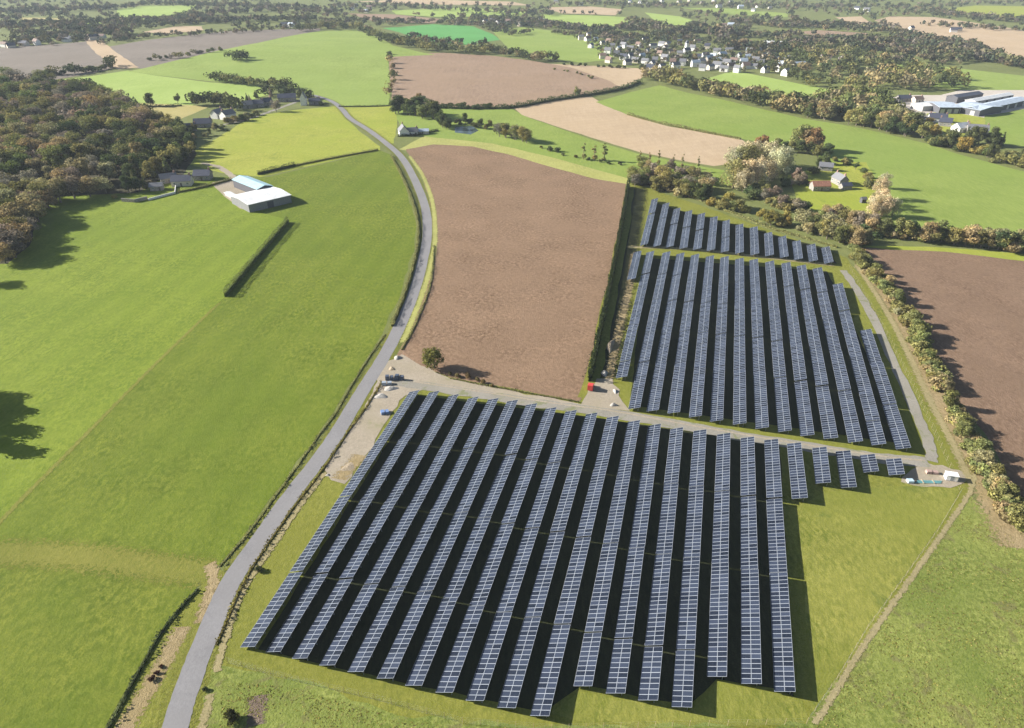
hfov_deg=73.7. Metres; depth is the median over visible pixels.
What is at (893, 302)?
bush
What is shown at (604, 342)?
hedge foot path
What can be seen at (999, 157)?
bush
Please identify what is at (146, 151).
broadleaf tree
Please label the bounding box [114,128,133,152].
bare tree
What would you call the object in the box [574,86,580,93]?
broadleaf tree
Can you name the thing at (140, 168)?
conifer tree
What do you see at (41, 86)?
bare tree
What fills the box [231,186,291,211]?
barn
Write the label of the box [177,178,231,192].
hedge
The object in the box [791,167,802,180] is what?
broadleaf tree
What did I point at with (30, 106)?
bare tree
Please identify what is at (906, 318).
bush
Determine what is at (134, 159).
broadleaf tree
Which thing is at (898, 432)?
solar table
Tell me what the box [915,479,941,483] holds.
pipe bundle
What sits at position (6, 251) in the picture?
bare tree
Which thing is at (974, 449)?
bush
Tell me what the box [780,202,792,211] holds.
bush
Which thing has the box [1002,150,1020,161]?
bush
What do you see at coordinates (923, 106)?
barn
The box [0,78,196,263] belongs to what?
woodland ground
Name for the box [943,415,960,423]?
bush
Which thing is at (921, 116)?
broadleaf tree
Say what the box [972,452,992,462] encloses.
broadleaf tree
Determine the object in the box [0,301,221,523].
field line path
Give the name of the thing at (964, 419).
broadleaf tree
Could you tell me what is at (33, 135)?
broadleaf tree
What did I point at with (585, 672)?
solar table
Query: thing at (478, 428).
solar table
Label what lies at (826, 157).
broadleaf tree
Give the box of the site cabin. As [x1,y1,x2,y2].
[944,471,959,481]
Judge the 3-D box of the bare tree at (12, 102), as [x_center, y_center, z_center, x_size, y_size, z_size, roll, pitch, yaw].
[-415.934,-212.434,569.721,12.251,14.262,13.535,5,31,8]
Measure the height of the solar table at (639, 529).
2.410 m
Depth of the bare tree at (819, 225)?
332.36 m
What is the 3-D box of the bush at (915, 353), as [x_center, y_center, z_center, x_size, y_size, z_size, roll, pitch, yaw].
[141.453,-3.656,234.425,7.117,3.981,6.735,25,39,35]
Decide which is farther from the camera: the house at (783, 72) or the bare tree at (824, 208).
the house at (783, 72)
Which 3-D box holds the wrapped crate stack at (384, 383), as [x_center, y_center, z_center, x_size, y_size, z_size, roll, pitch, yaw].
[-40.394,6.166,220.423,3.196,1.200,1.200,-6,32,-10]
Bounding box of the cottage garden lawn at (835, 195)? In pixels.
[788,162,882,218]
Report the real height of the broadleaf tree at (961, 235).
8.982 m
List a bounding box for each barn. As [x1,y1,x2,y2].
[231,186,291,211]
[809,180,831,190]
[910,102,932,110]
[924,101,961,113]
[945,91,983,102]
[957,102,1002,116]
[962,96,1023,109]
[965,92,1013,102]
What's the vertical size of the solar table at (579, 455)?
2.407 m
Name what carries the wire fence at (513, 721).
on the rough grass bank at (286, 717)
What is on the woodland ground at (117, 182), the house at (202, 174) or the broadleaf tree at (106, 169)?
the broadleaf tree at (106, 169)
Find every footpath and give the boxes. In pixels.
[196,693,215,727]
[212,472,327,671]
[811,473,977,724]
[854,264,977,486]
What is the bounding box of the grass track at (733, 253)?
[627,245,832,265]
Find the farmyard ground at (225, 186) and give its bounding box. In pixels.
[213,179,244,208]
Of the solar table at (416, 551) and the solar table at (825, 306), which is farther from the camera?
the solar table at (825, 306)
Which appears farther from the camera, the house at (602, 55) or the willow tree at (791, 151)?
the house at (602, 55)
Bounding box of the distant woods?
[0,0,1023,121]
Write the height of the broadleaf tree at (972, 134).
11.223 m
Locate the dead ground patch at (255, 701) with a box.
[243,694,269,727]
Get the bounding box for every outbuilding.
[148,182,164,190]
[418,128,428,133]
[819,162,833,171]
[838,182,852,189]
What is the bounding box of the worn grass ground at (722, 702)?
[551,681,808,724]
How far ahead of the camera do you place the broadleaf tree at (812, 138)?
468.44 m
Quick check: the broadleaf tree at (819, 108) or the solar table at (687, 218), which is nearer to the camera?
the solar table at (687, 218)
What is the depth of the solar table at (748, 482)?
183.12 m
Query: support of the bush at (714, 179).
on the green strip field at (569, 144)
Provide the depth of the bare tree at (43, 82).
658.70 m
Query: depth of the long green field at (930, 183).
460.47 m
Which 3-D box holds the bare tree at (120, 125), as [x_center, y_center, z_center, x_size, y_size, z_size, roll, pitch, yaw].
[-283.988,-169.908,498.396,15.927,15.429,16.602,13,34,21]
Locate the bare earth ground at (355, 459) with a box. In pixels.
[332,454,365,479]
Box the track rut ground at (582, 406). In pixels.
[404,379,924,460]
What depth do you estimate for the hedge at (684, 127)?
537.05 m
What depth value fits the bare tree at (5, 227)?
314.63 m
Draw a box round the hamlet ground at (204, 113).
[180,91,312,133]
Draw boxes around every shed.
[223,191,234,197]
[232,175,272,191]
[859,197,867,202]
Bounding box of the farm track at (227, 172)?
[200,162,235,180]
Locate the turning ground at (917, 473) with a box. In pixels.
[901,464,965,487]
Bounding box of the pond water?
[455,126,477,133]
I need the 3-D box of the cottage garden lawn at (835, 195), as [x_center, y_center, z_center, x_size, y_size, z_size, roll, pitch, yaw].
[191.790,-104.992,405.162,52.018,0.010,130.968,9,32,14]
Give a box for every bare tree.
[0,67,10,75]
[0,75,10,83]
[0,81,19,93]
[0,99,5,110]
[0,113,6,123]
[0,127,11,136]
[0,135,8,146]
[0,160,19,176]
[0,183,15,190]
[0,197,15,215]
[0,201,31,217]
[0,203,23,217]
[0,215,26,227]
[0,217,24,233]
[0,223,10,231]
[0,228,26,257]
[0,237,14,260]
[0,242,17,263]
[1,133,33,147]
[3,100,19,106]
[3,118,21,132]
[4,68,20,80]
[4,112,22,121]
[4,146,26,170]
[5,91,15,101]
[6,91,20,104]
[6,222,32,247]
[7,121,28,134]
[8,84,19,92]
[10,143,29,151]
[12,108,27,119]
[15,137,41,156]
[15,215,41,235]
[16,95,33,107]
[16,189,44,205]
[17,168,38,178]
[17,191,40,200]
[18,83,31,91]
[18,90,38,103]
[19,116,36,128]
[20,176,35,188]
[22,157,47,176]
[24,104,39,108]
[25,83,44,89]
[25,106,42,116]
[25,126,34,132]
[26,199,46,221]
[27,181,54,205]
[29,84,42,95]
[30,76,45,83]
[30,89,47,97]
[30,123,45,132]
[31,69,47,80]
[31,137,45,155]
[31,146,46,163]
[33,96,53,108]
[33,116,44,123]
[33,126,45,133]
[33,177,53,193]
[34,121,61,136]
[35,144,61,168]
[37,90,51,98]
[38,133,52,144]
[38,142,61,156]
[38,189,57,208]
[39,80,49,85]
[41,176,71,202]
[43,72,56,81]
[46,96,61,106]
[49,136,71,147]
[49,167,70,180]
[51,86,67,94]
[51,157,67,169]
[52,93,66,101]
[53,100,72,115]
[55,120,81,138]
[56,130,67,136]
[57,166,81,179]
[58,81,70,92]
[58,115,82,130]
[59,143,77,163]
[59,174,82,198]
[64,80,85,92]
[64,131,81,145]
[68,109,85,115]
[69,78,85,82]
[71,91,83,105]
[78,115,104,134]
[78,176,98,196]
[79,91,95,100]
[80,101,97,109]
[81,81,96,91]
[81,94,101,105]
[83,138,106,149]
[85,133,95,143]
[85,154,98,163]
[88,83,104,91]
[90,148,107,159]
[91,85,112,92]
[91,175,114,193]
[92,132,112,151]
[96,115,110,129]
[97,95,112,107]
[98,152,127,171]
[104,117,122,129]
[105,89,124,97]
[106,104,122,110]
[107,141,123,153]
[109,92,121,102]
[109,142,130,156]
[110,99,124,107]
[110,120,133,135]
[114,95,132,102]
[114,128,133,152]
[116,103,131,109]
[119,106,142,118]
[120,126,137,134]
[121,111,146,128]
[123,117,142,129]
[124,133,146,152]
[131,107,154,117]
[133,150,148,160]
[135,137,159,152]
[143,121,155,132]
[146,127,155,132]
[151,126,172,136]
[270,100,280,111]
[493,123,501,136]
[499,122,509,137]
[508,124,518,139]
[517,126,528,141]
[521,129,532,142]
[625,166,639,176]
[631,173,641,185]
[635,155,647,166]
[637,165,653,177]
[639,173,648,184]
[640,166,651,176]
[644,159,651,167]
[649,176,661,185]
[653,164,671,175]
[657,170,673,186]
[667,159,676,169]
[673,179,684,189]
[680,182,689,197]
[684,175,694,181]
[686,166,695,175]
[689,167,701,176]
[692,186,702,200]
[698,177,714,191]
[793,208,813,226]
[806,214,820,224]
[815,222,824,235]
[821,204,831,212]
[825,221,846,238]
[835,218,849,226]
[837,209,852,218]
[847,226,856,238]
[849,223,862,231]
[867,213,880,219]
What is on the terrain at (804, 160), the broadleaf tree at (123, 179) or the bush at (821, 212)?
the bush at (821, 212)
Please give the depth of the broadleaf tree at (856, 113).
541.68 m
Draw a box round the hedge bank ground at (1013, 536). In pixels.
[864,260,1023,549]
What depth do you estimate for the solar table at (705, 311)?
258.10 m
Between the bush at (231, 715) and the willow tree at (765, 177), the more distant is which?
the willow tree at (765, 177)
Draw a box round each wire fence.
[226,657,803,727]
[806,488,962,723]
[851,266,961,486]
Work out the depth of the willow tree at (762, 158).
416.39 m
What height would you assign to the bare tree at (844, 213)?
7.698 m
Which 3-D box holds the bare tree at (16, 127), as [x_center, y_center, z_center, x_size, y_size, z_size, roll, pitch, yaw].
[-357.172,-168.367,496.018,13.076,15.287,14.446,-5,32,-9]
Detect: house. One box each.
[0,41,6,46]
[5,42,16,47]
[18,40,29,45]
[32,38,40,44]
[61,37,71,41]
[88,34,99,39]
[158,170,176,183]
[170,172,193,186]
[183,121,196,130]
[192,168,212,180]
[193,116,212,127]
[209,106,222,118]
[218,107,236,119]
[241,99,252,108]
[250,98,264,107]
[260,96,272,105]
[277,93,295,101]
[299,92,306,105]
[308,97,320,104]
[398,122,408,134]
[407,126,418,134]
[578,35,583,39]
[584,36,591,40]
[588,42,594,47]
[599,53,606,58]
[604,47,611,53]
[604,56,612,62]
[619,42,627,47]
[619,53,627,59]
[622,59,631,64]
[627,52,633,58]
[641,58,649,64]
[646,64,653,68]
[649,43,656,48]
[652,56,657,62]
[658,41,664,45]
[661,54,668,60]
[671,61,680,68]
[677,50,682,55]
[679,58,686,65]
[683,47,690,53]
[689,44,695,50]
[690,59,700,66]
[698,64,705,70]
[699,58,706,63]
[704,43,710,48]
[706,63,714,69]
[713,48,720,52]
[713,61,722,68]
[719,65,728,71]
[722,58,731,63]
[725,47,733,53]
[727,62,735,69]
[733,64,740,72]
[739,58,747,63]
[741,62,750,68]
[750,63,757,68]
[760,66,770,72]
[781,67,792,76]
[831,170,849,185]
[895,93,911,101]
[910,94,923,102]
[928,111,947,122]
[938,116,953,126]
[949,27,957,31]
[951,120,968,132]
[966,122,989,133]
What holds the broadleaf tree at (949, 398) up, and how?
on the hedge bank ground at (1013, 536)
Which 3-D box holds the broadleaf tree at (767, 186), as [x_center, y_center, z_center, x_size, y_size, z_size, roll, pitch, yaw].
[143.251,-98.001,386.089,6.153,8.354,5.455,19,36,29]
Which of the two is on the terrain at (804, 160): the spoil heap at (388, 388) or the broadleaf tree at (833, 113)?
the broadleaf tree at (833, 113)
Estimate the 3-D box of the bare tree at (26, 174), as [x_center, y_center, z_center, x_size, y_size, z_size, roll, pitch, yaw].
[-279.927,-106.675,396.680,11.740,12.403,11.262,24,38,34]
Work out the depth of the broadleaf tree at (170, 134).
479.02 m
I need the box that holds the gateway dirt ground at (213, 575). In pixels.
[193,561,221,623]
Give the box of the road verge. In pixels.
[150,95,432,727]
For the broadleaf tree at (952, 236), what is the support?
on the terrain at (804, 160)
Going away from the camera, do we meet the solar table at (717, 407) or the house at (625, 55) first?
the solar table at (717, 407)
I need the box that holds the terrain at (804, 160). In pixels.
[0,0,1023,727]
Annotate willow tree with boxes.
[719,158,750,187]
[723,145,751,166]
[734,167,755,191]
[737,139,764,160]
[737,143,765,160]
[740,157,763,186]
[742,158,763,182]
[754,163,769,183]
[757,155,771,175]
[758,140,779,158]
[758,144,776,164]
[763,158,778,181]
[767,147,791,173]
[767,150,791,173]
[775,144,796,172]
[866,194,888,212]
[867,200,884,216]
[869,188,889,201]
[872,176,891,196]
[876,172,893,187]
[876,193,893,214]
[878,193,896,215]
[887,197,903,216]
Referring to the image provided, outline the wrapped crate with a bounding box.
[906,478,914,483]
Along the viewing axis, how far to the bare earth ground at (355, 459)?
185.60 m
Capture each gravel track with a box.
[392,379,930,466]
[840,270,937,462]
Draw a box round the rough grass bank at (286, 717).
[203,664,806,727]
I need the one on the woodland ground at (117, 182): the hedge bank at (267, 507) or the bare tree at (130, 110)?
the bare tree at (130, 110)
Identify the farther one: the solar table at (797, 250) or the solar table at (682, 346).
the solar table at (797, 250)
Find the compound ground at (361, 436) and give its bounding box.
[325,354,629,483]
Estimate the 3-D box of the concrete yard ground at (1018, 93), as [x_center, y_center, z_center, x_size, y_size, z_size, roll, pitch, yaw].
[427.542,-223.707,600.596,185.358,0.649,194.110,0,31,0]
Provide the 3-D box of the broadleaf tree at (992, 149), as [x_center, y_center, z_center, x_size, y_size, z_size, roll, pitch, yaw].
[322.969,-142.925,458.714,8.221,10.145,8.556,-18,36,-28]
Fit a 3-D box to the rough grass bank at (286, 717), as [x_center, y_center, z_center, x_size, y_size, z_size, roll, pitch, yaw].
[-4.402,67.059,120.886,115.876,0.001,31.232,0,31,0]
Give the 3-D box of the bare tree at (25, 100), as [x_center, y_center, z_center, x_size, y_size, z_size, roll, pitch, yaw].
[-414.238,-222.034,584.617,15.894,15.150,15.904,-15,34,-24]
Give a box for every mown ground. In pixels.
[258,395,793,709]
[630,258,910,444]
[644,204,835,262]
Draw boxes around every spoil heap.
[341,462,353,470]
[374,393,387,398]
[384,386,398,390]
[601,370,607,376]
[607,340,613,352]
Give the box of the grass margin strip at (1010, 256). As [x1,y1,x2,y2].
[865,246,1023,260]
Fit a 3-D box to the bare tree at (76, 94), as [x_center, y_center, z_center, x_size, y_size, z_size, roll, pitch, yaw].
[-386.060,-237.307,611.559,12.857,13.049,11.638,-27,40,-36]
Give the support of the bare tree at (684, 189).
on the terrain at (804, 160)
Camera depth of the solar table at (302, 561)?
161.91 m
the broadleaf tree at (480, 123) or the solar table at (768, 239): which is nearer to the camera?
the solar table at (768, 239)
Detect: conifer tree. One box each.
[128,156,138,174]
[138,159,143,176]
[142,176,147,188]
[161,157,171,171]
[996,132,1006,145]
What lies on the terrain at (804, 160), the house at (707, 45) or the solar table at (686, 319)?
the house at (707, 45)
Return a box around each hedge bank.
[215,380,381,644]
[219,334,384,566]
[450,376,578,402]
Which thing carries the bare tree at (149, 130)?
on the woodland ground at (117, 182)
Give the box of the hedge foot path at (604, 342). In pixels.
[578,187,633,397]
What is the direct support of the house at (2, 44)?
on the terrain at (804, 160)
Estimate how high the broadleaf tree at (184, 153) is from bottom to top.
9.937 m
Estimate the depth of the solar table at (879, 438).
196.18 m
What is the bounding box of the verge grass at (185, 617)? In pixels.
[110,567,224,727]
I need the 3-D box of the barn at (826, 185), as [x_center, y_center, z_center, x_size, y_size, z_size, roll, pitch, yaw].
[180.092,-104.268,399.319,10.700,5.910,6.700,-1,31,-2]
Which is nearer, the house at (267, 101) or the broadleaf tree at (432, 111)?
the broadleaf tree at (432, 111)
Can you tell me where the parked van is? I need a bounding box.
[587,382,593,390]
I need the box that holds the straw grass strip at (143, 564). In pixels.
[0,536,217,591]
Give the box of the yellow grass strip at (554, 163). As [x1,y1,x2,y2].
[400,136,627,183]
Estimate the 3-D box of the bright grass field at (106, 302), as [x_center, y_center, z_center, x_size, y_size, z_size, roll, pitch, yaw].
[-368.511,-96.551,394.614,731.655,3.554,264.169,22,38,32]
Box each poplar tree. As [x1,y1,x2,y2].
[581,143,586,158]
[591,146,597,159]
[601,143,607,160]
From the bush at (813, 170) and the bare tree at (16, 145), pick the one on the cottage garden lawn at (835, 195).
the bush at (813, 170)
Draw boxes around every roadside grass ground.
[344,105,396,142]
[399,156,438,343]
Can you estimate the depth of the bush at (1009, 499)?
170.40 m
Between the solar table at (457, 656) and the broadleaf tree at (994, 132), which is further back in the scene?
the broadleaf tree at (994, 132)
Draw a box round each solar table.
[241,572,301,648]
[266,574,326,653]
[290,496,349,573]
[292,579,351,660]
[315,497,373,574]
[320,584,377,666]
[339,437,388,498]
[340,501,395,580]
[348,587,404,674]
[362,438,409,499]
[364,506,419,585]
[377,591,431,680]
[378,390,418,438]
[385,442,430,502]
[391,508,443,588]
[400,391,438,440]
[405,597,457,687]
[408,445,452,507]
[418,512,467,592]
[421,394,458,442]
[432,448,473,510]
[436,606,483,694]
[442,396,478,447]
[443,517,490,599]
[455,449,495,513]
[463,398,498,447]
[466,612,511,700]
[469,523,513,605]
[478,454,516,517]
[485,400,517,449]
[496,528,538,611]
[497,617,540,709]
[501,459,537,523]
[505,403,536,454]
[525,462,559,527]
[525,532,563,616]
[526,407,556,459]
[530,625,569,717]
[548,410,576,462]
[550,465,582,531]
[554,537,590,624]
[570,412,597,465]
[574,633,601,687]
[576,469,605,536]
[585,543,617,632]
[594,416,618,469]
[603,474,630,543]
[606,639,631,695]
[615,547,643,638]
[616,360,630,379]
[617,420,639,474]
[620,326,637,360]
[627,251,640,279]
[628,298,643,327]
[628,361,648,408]
[629,478,653,547]
[635,273,649,298]
[638,647,662,700]
[639,326,655,362]
[640,229,650,245]
[640,424,660,478]
[641,251,653,274]
[644,213,654,229]
[645,554,670,646]
[646,298,660,327]
[646,362,665,411]
[648,198,657,213]
[652,273,665,299]
[653,234,662,246]
[655,218,665,235]
[655,328,671,363]
[656,483,677,553]
[658,251,670,273]
[659,202,669,218]
[662,299,676,329]
[664,427,682,483]
[666,223,677,246]
[667,274,680,300]
[668,364,685,414]
[671,208,679,224]
[671,650,694,709]
[672,252,684,275]
[675,330,689,364]
[676,557,699,648]
[679,227,689,249]
[680,301,692,330]
[683,210,691,226]
[683,486,703,556]
[684,275,696,301]
[688,254,698,276]
[689,365,705,418]
[689,429,706,486]
[693,230,702,250]
[694,331,707,366]
[696,213,704,229]
[698,302,709,332]
[701,276,711,302]
[704,255,713,277]
[707,233,715,250]
[707,562,728,678]
[709,216,717,233]
[710,368,724,422]
[712,491,728,562]
[713,333,725,368]
[715,433,729,490]
[716,303,726,333]
[718,277,727,303]
[719,256,728,278]
[721,219,729,237]
[721,237,728,251]
[733,370,745,425]
[734,305,744,336]
[734,335,744,371]
[735,224,743,242]
[735,241,743,255]
[735,258,743,280]
[735,280,743,305]
[741,436,755,495]
[741,496,757,569]
[741,569,761,685]
[749,259,758,281]
[750,226,758,244]
[750,244,758,254]
[750,281,760,307]
[751,306,762,337]
[752,337,764,373]
[753,372,768,430]
[764,232,773,256]
[764,439,781,497]
[765,260,775,283]
[766,498,786,572]
[767,283,778,310]
[769,309,781,341]
[769,572,794,693]
[771,340,785,377]
[774,377,791,432]
[778,235,788,258]
[781,262,793,285]
[784,285,796,312]
[787,312,800,343]
[787,442,807,500]
[790,342,806,381]
[792,240,802,259]
[794,380,813,437]
[797,264,809,289]
[800,289,814,316]
[805,315,820,347]
[807,244,817,262]
[810,347,827,385]
[812,447,830,485]
[813,267,826,292]
[816,386,837,439]
[817,291,833,319]
[821,246,833,263]
[823,319,840,351]
[830,351,850,390]
[833,283,848,310]
[836,450,856,488]
[838,390,862,444]
[839,310,857,341]
[846,340,867,377]
[855,376,879,420]
[860,329,881,364]
[860,454,878,473]
[866,420,885,447]
[871,362,895,403]
[883,404,910,450]
[886,458,904,476]
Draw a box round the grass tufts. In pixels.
[220,500,1023,727]
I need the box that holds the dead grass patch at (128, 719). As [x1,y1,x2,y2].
[115,626,191,727]
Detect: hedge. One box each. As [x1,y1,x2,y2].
[106,588,199,727]
[148,103,181,106]
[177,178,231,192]
[223,216,289,296]
[257,161,295,174]
[295,148,377,165]
[338,104,389,106]
[389,79,642,108]
[390,154,419,325]
[398,129,438,136]
[401,245,434,349]
[587,178,629,381]
[627,112,740,139]
[690,195,837,247]
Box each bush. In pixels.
[85,65,94,70]
[147,674,155,681]
[222,117,229,123]
[223,708,239,725]
[230,115,238,121]
[242,115,250,120]
[252,110,260,115]
[254,565,262,571]
[286,87,295,92]
[454,119,461,124]
[465,372,471,378]
[650,183,664,191]
[666,182,675,191]
[672,169,682,177]
[672,186,685,196]
[674,166,686,174]
[705,196,717,205]
[706,176,718,182]
[714,199,723,208]
[738,205,751,212]
[743,183,759,192]
[743,186,752,193]
[745,188,762,198]
[764,197,775,206]
[772,197,787,209]
[774,219,787,226]
[780,177,790,186]
[780,177,791,185]
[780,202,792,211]
[787,199,800,208]
[795,222,810,230]
[803,201,812,209]
[807,167,820,173]
[818,210,825,217]
[841,157,848,164]
[847,243,860,251]
[849,237,868,245]
[857,262,869,267]
[860,223,884,238]
[862,172,872,178]
[863,181,871,187]
[864,175,874,181]
[864,235,873,243]
[867,259,874,267]
[868,275,880,283]
[882,226,902,236]
[883,226,907,239]
[884,295,895,302]
[885,285,896,294]
[889,299,904,312]
[890,307,910,314]
[896,304,916,314]
[897,315,911,324]
[898,317,909,326]
[905,335,934,344]
[910,225,922,239]
[910,340,928,350]
[912,348,936,356]
[917,356,929,365]
[918,358,948,370]
[921,351,941,362]
[921,361,932,372]
[922,359,940,369]
[924,135,933,141]
[926,364,949,375]
[926,367,942,383]
[926,372,936,377]
[928,134,944,145]
[929,373,954,389]
[930,368,952,377]
[930,382,940,390]
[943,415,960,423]
[944,401,966,412]
[946,405,961,415]
[948,411,972,416]
[948,415,977,425]
[952,144,964,150]
[954,423,979,435]
[958,433,986,441]
[958,437,976,449]
[964,457,973,464]
[967,146,982,153]
[967,445,977,456]
[967,446,977,452]
[968,462,985,473]
[969,457,992,474]
[969,459,997,473]
[973,144,985,153]
[981,470,1010,482]
[982,470,997,482]
[982,478,997,490]
[987,489,1023,503]
[988,152,1007,162]
[992,500,1013,512]
[992,503,1020,522]
[998,499,1016,511]
[1000,240,1023,252]
[1000,496,1023,502]
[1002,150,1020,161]
[1006,154,1023,167]
[1015,523,1023,532]
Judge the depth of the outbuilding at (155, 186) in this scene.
397.79 m
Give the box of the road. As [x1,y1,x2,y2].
[162,95,431,727]
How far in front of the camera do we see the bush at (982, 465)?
181.71 m
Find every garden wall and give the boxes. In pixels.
[121,196,147,202]
[148,185,175,199]
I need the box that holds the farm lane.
[219,99,299,125]
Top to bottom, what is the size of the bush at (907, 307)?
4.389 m
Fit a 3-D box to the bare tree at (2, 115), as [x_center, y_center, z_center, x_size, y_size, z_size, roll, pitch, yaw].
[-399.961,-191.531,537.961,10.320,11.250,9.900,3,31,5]
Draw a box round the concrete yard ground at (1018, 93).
[893,90,1023,123]
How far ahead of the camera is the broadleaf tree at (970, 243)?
320.54 m
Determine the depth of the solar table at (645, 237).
329.95 m
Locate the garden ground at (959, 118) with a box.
[927,112,985,135]
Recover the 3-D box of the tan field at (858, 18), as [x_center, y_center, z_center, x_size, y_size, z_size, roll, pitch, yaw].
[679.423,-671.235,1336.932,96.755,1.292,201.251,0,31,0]
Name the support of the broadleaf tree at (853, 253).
on the hedge bank ground at (1013, 536)
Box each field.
[0,41,113,78]
[0,150,415,577]
[0,184,285,517]
[0,557,196,727]
[20,17,58,19]
[65,71,268,104]
[109,28,319,67]
[117,5,195,18]
[129,30,433,105]
[140,103,207,120]
[146,26,202,33]
[190,106,379,176]
[348,13,438,22]
[355,0,525,4]
[384,24,499,44]
[389,53,616,106]
[392,7,525,16]
[394,109,731,186]
[397,144,625,400]
[494,27,612,62]
[514,96,747,165]
[541,14,627,27]
[546,6,621,14]
[554,64,643,86]
[597,85,1023,232]
[645,12,690,25]
[680,7,787,16]
[707,71,839,100]
[799,486,959,716]
[802,30,896,43]
[806,496,1023,727]
[836,16,868,23]
[862,248,1023,497]
[875,16,1023,56]
[896,64,1023,89]
[947,5,1023,17]
[984,109,1023,146]
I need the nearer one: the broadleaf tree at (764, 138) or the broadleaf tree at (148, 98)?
the broadleaf tree at (764, 138)
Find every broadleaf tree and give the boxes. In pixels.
[0,144,10,150]
[0,149,11,170]
[0,171,19,187]
[0,187,17,201]
[6,147,33,157]
[8,152,31,170]
[8,180,31,192]
[12,194,46,223]
[24,132,44,141]
[39,111,58,124]
[41,165,52,177]
[64,157,91,178]
[70,141,92,158]
[74,109,95,120]
[88,161,100,175]
[96,128,114,142]
[96,161,117,180]
[99,106,110,116]
[105,108,127,118]
[119,175,133,192]
[120,163,135,176]
[121,153,139,167]
[128,141,143,156]
[131,176,142,190]
[137,154,146,166]
[141,148,152,158]
[141,160,156,179]
[143,92,154,104]
[146,133,163,144]
[149,156,164,173]
[151,132,161,137]
[152,112,163,120]
[152,145,164,163]
[153,122,163,131]
[155,144,180,165]
[157,140,169,150]
[159,113,173,125]
[160,130,176,139]
[161,150,172,162]
[168,116,182,125]
[170,138,182,147]
[170,141,180,147]
[170,154,182,167]
[172,125,185,138]
[173,93,179,102]
[178,130,185,140]
[179,146,188,160]
[182,134,195,152]
[183,141,195,156]
[388,100,398,113]
[392,94,402,112]
[398,97,406,113]
[400,101,413,114]
[403,99,413,115]
[407,100,420,115]
[411,95,420,113]
[414,95,426,102]
[415,104,426,118]
[418,98,429,116]
[421,346,444,369]
[425,99,441,117]
[428,104,439,117]
[434,109,445,121]
[435,112,446,120]
[438,115,445,127]
[445,117,452,127]
[462,113,468,123]
[476,118,483,127]
[500,123,510,137]
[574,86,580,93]
[645,168,656,179]
[650,162,657,174]
[687,181,700,198]
[693,175,707,181]
[695,184,708,196]
[698,187,707,199]
[703,182,711,197]
[718,197,729,207]
[723,191,738,202]
[728,200,738,211]
[735,198,744,211]
[755,136,761,143]
[756,209,765,219]
[760,184,770,191]
[761,188,773,199]
[762,135,768,143]
[762,209,778,225]
[766,186,782,197]
[773,211,784,221]
[774,138,782,147]
[777,194,789,206]
[779,211,791,219]
[782,141,788,147]
[784,215,792,225]
[788,140,795,149]
[789,125,806,145]
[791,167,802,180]
[792,198,806,209]
[794,172,807,185]
[795,124,813,143]
[795,139,805,153]
[799,127,813,143]
[802,141,814,153]
[802,223,814,233]
[804,103,814,117]
[805,129,825,144]
[809,127,825,142]
[812,145,822,156]
[815,100,827,118]
[815,158,821,166]
[816,99,835,118]
[817,100,836,119]
[820,211,838,222]
[820,218,836,238]
[822,142,834,154]
[822,151,830,161]
[832,204,843,215]
[832,225,849,242]
[844,110,855,123]
[845,210,857,225]
[850,105,866,125]
[850,228,866,244]
[851,247,869,259]
[852,210,866,225]
[852,245,858,251]
[854,253,871,263]
[857,109,867,126]
[857,110,873,126]
[862,106,883,127]
[865,216,879,229]
[865,229,873,237]
[865,267,879,276]
[870,263,882,268]
[872,220,891,233]
[872,268,884,276]
[874,114,883,129]
[877,110,893,129]
[877,279,893,289]
[879,112,897,131]
[881,218,893,231]
[884,116,898,133]
[885,275,896,284]
[888,288,904,302]
[891,217,915,235]
[896,107,908,115]
[896,117,918,135]
[898,110,910,131]
[899,115,916,135]
[901,220,915,235]
[903,112,922,123]
[903,309,922,318]
[908,219,919,237]
[908,317,931,332]
[909,323,927,337]
[911,112,925,132]
[915,330,931,341]
[916,121,933,137]
[919,349,935,357]
[920,221,939,241]
[922,227,941,241]
[925,117,935,129]
[930,124,937,136]
[932,124,942,135]
[936,136,945,145]
[936,220,954,241]
[940,376,953,388]
[940,379,955,393]
[941,390,960,406]
[944,227,964,244]
[946,128,958,144]
[946,131,961,146]
[952,423,972,438]
[955,227,970,244]
[955,413,973,428]
[957,136,973,151]
[960,228,980,245]
[964,130,979,143]
[964,224,984,235]
[966,231,982,246]
[971,125,987,140]
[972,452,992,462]
[973,437,993,451]
[975,229,991,247]
[976,127,989,143]
[976,449,994,461]
[984,126,1000,143]
[984,227,995,246]
[985,143,1001,157]
[985,232,996,248]
[987,472,1007,485]
[988,132,1001,142]
[988,463,1005,474]
[989,477,1011,495]
[991,478,1019,496]
[992,229,1011,249]
[994,228,1009,247]
[994,231,1016,248]
[1007,231,1022,243]
[1007,502,1023,527]
[1015,228,1023,247]
[1015,236,1023,251]
[1018,154,1023,164]
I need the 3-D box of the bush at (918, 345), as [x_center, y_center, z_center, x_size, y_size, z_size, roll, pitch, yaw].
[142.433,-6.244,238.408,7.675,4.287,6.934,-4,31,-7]
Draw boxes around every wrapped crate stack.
[380,409,388,414]
[382,381,391,385]
[385,374,396,380]
[395,374,403,380]
[925,469,938,474]
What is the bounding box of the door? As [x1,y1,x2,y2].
[267,201,273,207]

